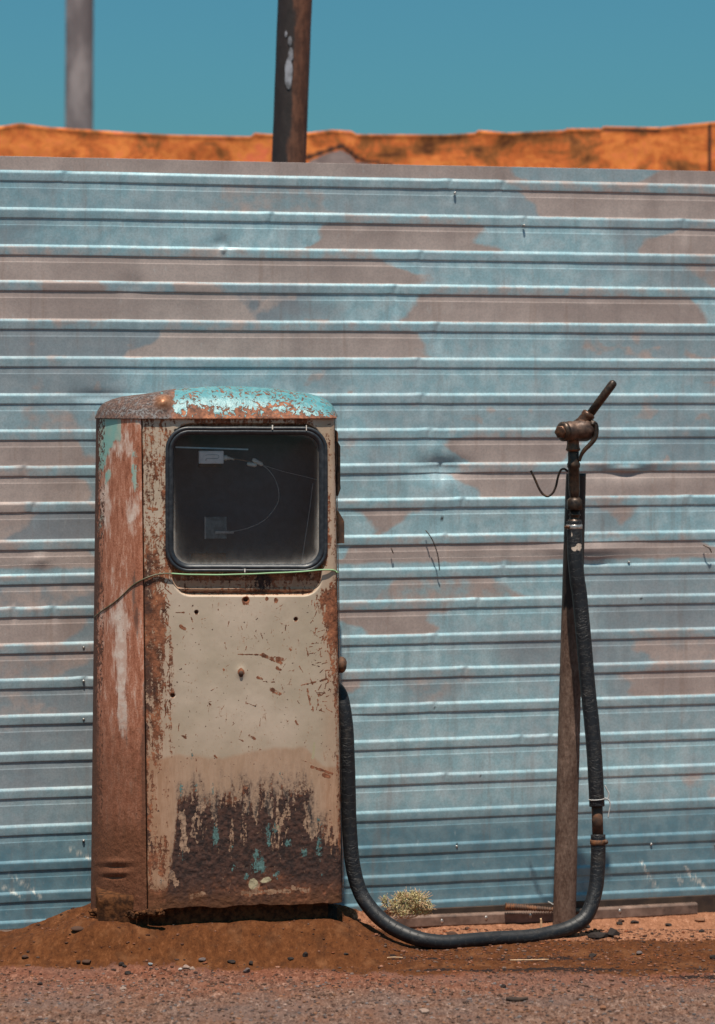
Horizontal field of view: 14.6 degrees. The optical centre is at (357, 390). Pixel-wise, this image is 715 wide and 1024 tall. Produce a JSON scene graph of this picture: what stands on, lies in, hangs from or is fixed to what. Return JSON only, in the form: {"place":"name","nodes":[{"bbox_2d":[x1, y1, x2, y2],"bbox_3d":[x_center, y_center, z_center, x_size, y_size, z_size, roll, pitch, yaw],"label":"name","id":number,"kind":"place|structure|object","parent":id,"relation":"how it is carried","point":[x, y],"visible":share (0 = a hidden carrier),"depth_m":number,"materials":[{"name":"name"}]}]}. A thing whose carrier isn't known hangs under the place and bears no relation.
{"place":"outdoors","nodes":[
{"label":"outdoors","id":0,"kind":"place"},
{"bbox_2d":[0,903,714,1023],"bbox_3d":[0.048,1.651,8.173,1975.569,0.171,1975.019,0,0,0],"label":"ground","id":1,"kind":"structure","parent":0,"point":[270,952],"depth_m":8.02,"materials":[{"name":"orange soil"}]},
{"bbox_2d":[71,926,83,931],"bbox_3d":[-0.825,1.585,8.216,0.036,0.015,0.031,0,0,27],"label":"stone","id":2,"kind":"object","parent":1,"relation":"on","point":[77,928],"visible":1,"depth_m":8.21,"materials":[{"name":"brown stone"}]},
{"bbox_2d":[65,0,93,129],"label":"concrete pole","id":3,"kind":"object","parent":1,"relation":"on","point":[79,65],"visible":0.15,"depth_m":15.43,"materials":[{"name":"grey concrete"}]},
{"bbox_2d":[82,959,90,963],"bbox_3d":[-0.786,1.657,8.091,0.027,0.013,0.027,0,0,0],"label":"stone","id":4,"kind":"object","parent":1,"relation":"on","point":[87,961],"visible":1,"depth_m":8.08,"materials":[{"name":"stone"}]},
{"bbox_2d":[88,386,346,924],"bbox_3d":[-0.415,0.828,8.460,0.810,1.683,0.401,0,0,-9],"label":"fuel pump","id":5,"kind":"object","parent":1,"relation":"on","point":[216,780],"visible":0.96,"depth_m":8.30,"materials":[{"name":"beige paint"}]},
{"bbox_2d":[93,569,338,618],"bbox_3d":[-0.417,0.618,8.454,0.762,0.171,0.374,0,0,-6],"label":"green wire","id":6,"kind":"object","parent":5,"relation":"attached to","point":[214,575],"visible":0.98,"depth_m":8.29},
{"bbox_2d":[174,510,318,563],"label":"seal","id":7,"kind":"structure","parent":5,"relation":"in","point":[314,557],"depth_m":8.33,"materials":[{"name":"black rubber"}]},
{"bbox_2d":[339,521,610,949],"bbox_3d":[0.352,1.042,8.481,0.873,1.276,0.246,0,0,-15],"label":"fuel hose","id":8,"kind":"object","parent":5,"relation":"attached to","point":[380,918],"visible":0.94,"depth_m":8.50,"materials":[{"name":"black rubber"}]},
{"bbox_2d":[272,0,311,162],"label":"tarred pole","id":9,"kind":"object","parent":1,"relation":"on","point":[291,86],"visible":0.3,"depth_m":10.15,"materials":[{"name":"brown paint"}]},
{"bbox_2d":[0,902,697,931],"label":"metal rail","id":10,"kind":"object","parent":1,"relation":"on","point":[528,916],"visible":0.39,"depth_m":9.06,"materials":[{"name":"metal"}]},
{"bbox_2d":[504,902,579,913],"bbox_3d":[0.608,1.681,9.060,0.271,0.052,0.024,0,0,-15],"label":"ribbed rod","id":11,"kind":"object","parent":10,"relation":"on","point":[513,906],"visible":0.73,"depth_m":9.04,"materials":[{"name":"metal"}]},
{"bbox_2d":[0,122,714,170],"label":"hill","id":12,"kind":"structure","parent":1,"relation":"on","point":[689,147],"depth_m":12.00,"materials":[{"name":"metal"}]},
{"bbox_2d":[0,894,714,929],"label":"timber sill","id":13,"kind":"structure","parent":1,"relation":"on","point":[705,903],"depth_m":9.17,"materials":[{"name":"brown wood"}]},
{"bbox_2d":[0,156,714,928],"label":"corrugated fence","id":14,"kind":"object","parent":13,"relation":"on","point":[454,346],"visible":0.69,"depth_m":9.01,"materials":[{"name":"metal"}]},
{"bbox_2d":[426,531,439,569],"bbox_3d":[0.243,0.515,8.993,0.048,0.130,0.015,0,0,0],"label":"tie wire","id":15,"kind":"object","parent":14,"relation":"attached to","point":[435,548],"visible":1,"depth_m":8.99,"materials":[{"name":"metal"}]},
{"bbox_2d":[380,888,436,918],"bbox_3d":[0.157,1.606,8.747,0.185,0.098,0.124,0,0,0],"label":"dry shrub","id":16,"kind":"object","parent":1,"relation":"on","point":[422,906],"visible":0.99,"depth_m":8.73,"materials":[{"name":"beige plant"}]},
{"bbox_2d":[418,1008,428,1012],"bbox_3d":[0.179,1.660,7.469,0.026,0.012,0.034,0,0,-19],"label":"stone","id":17,"kind":"object","parent":1,"relation":"on","point":[423,1010],"visible":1,"depth_m":7.46,"materials":[{"name":"beige stone"}]},
{"bbox_2d":[447,931,456,934],"bbox_3d":[0.290,1.663,8.537,0.033,0.018,0.023,0,0,0],"label":"stone","id":18,"kind":"object","parent":1,"relation":"on","point":[451,933],"visible":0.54,"depth_m":8.53,"materials":[{"name":"brown stone"}]},
{"bbox_2d":[506,997,527,1001],"bbox_3d":[0.435,1.660,7.606,0.062,0.017,0.016,0,0,0],"label":"charred stick","id":19,"kind":"object","parent":1,"relation":"on","point":[516,999],"visible":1,"depth_m":7.60,"materials":[{"name":"black wood"}]},
{"bbox_2d":[510,959,548,960],"bbox_3d":[0.501,1.660,8.138,0.114,0.004,0.009,0,0,0],"label":"straw stalk","id":20,"kind":"object","parent":1,"relation":"on","point":[527,959],"visible":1,"depth_m":8.13,"materials":[{"name":"beige plant"}]},
{"bbox_2d":[530,468,585,924],"bbox_3d":[0.625,0.983,8.739,0.178,1.484,0.114,0,0,0],"label":"iron post","id":21,"kind":"object","parent":1,"relation":"on","point":[566,835],"visible":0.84,"depth_m":8.74,"materials":[{"name":"brown metal"}]},
{"bbox_2d":[554,380,616,520],"bbox_3d":[0.703,0.195,8.664,0.196,0.455,0.074,0,0,-16],"label":"fuel nozzle","id":22,"kind":"object","parent":21,"relation":"attached to","point":[583,427],"visible":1,"depth_m":8.65,"materials":[{"name":"metal"}]},
{"bbox_2d":[587,932,607,938],"bbox_3d":[0.730,1.661,8.497,0.054,0.022,0.055,0,0,34],"label":"stone","id":23,"kind":"object","parent":1,"relation":"on","point":[597,935],"visible":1,"depth_m":8.48,"materials":[{"name":"grey stone"}]},
{"bbox_2d":[607,928,619,936],"bbox_3d":[0.778,1.656,8.511,0.031,0.036,0.042,0,0,45],"label":"stone","id":24,"kind":"object","parent":1,"relation":"on","point":[611,932],"visible":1,"depth_m":8.50,"materials":[{"name":"grey stone"}]},
{"bbox_2d":[694,917,704,921],"bbox_3d":[1.117,1.727,9.105,0.036,0.013,0.033,0,0,0],"label":"stone","id":25,"kind":"object","parent":1,"relation":"on","point":[701,919],"visible":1,"depth_m":9.10,"materials":[{"name":"orange stone"}]},
{"bbox_2d":[0,0,714,135],"label":"sky","id":26,"kind":"structure","parent":0,"point":[171,67],"materials":[{"name":"blue"}]}
]}

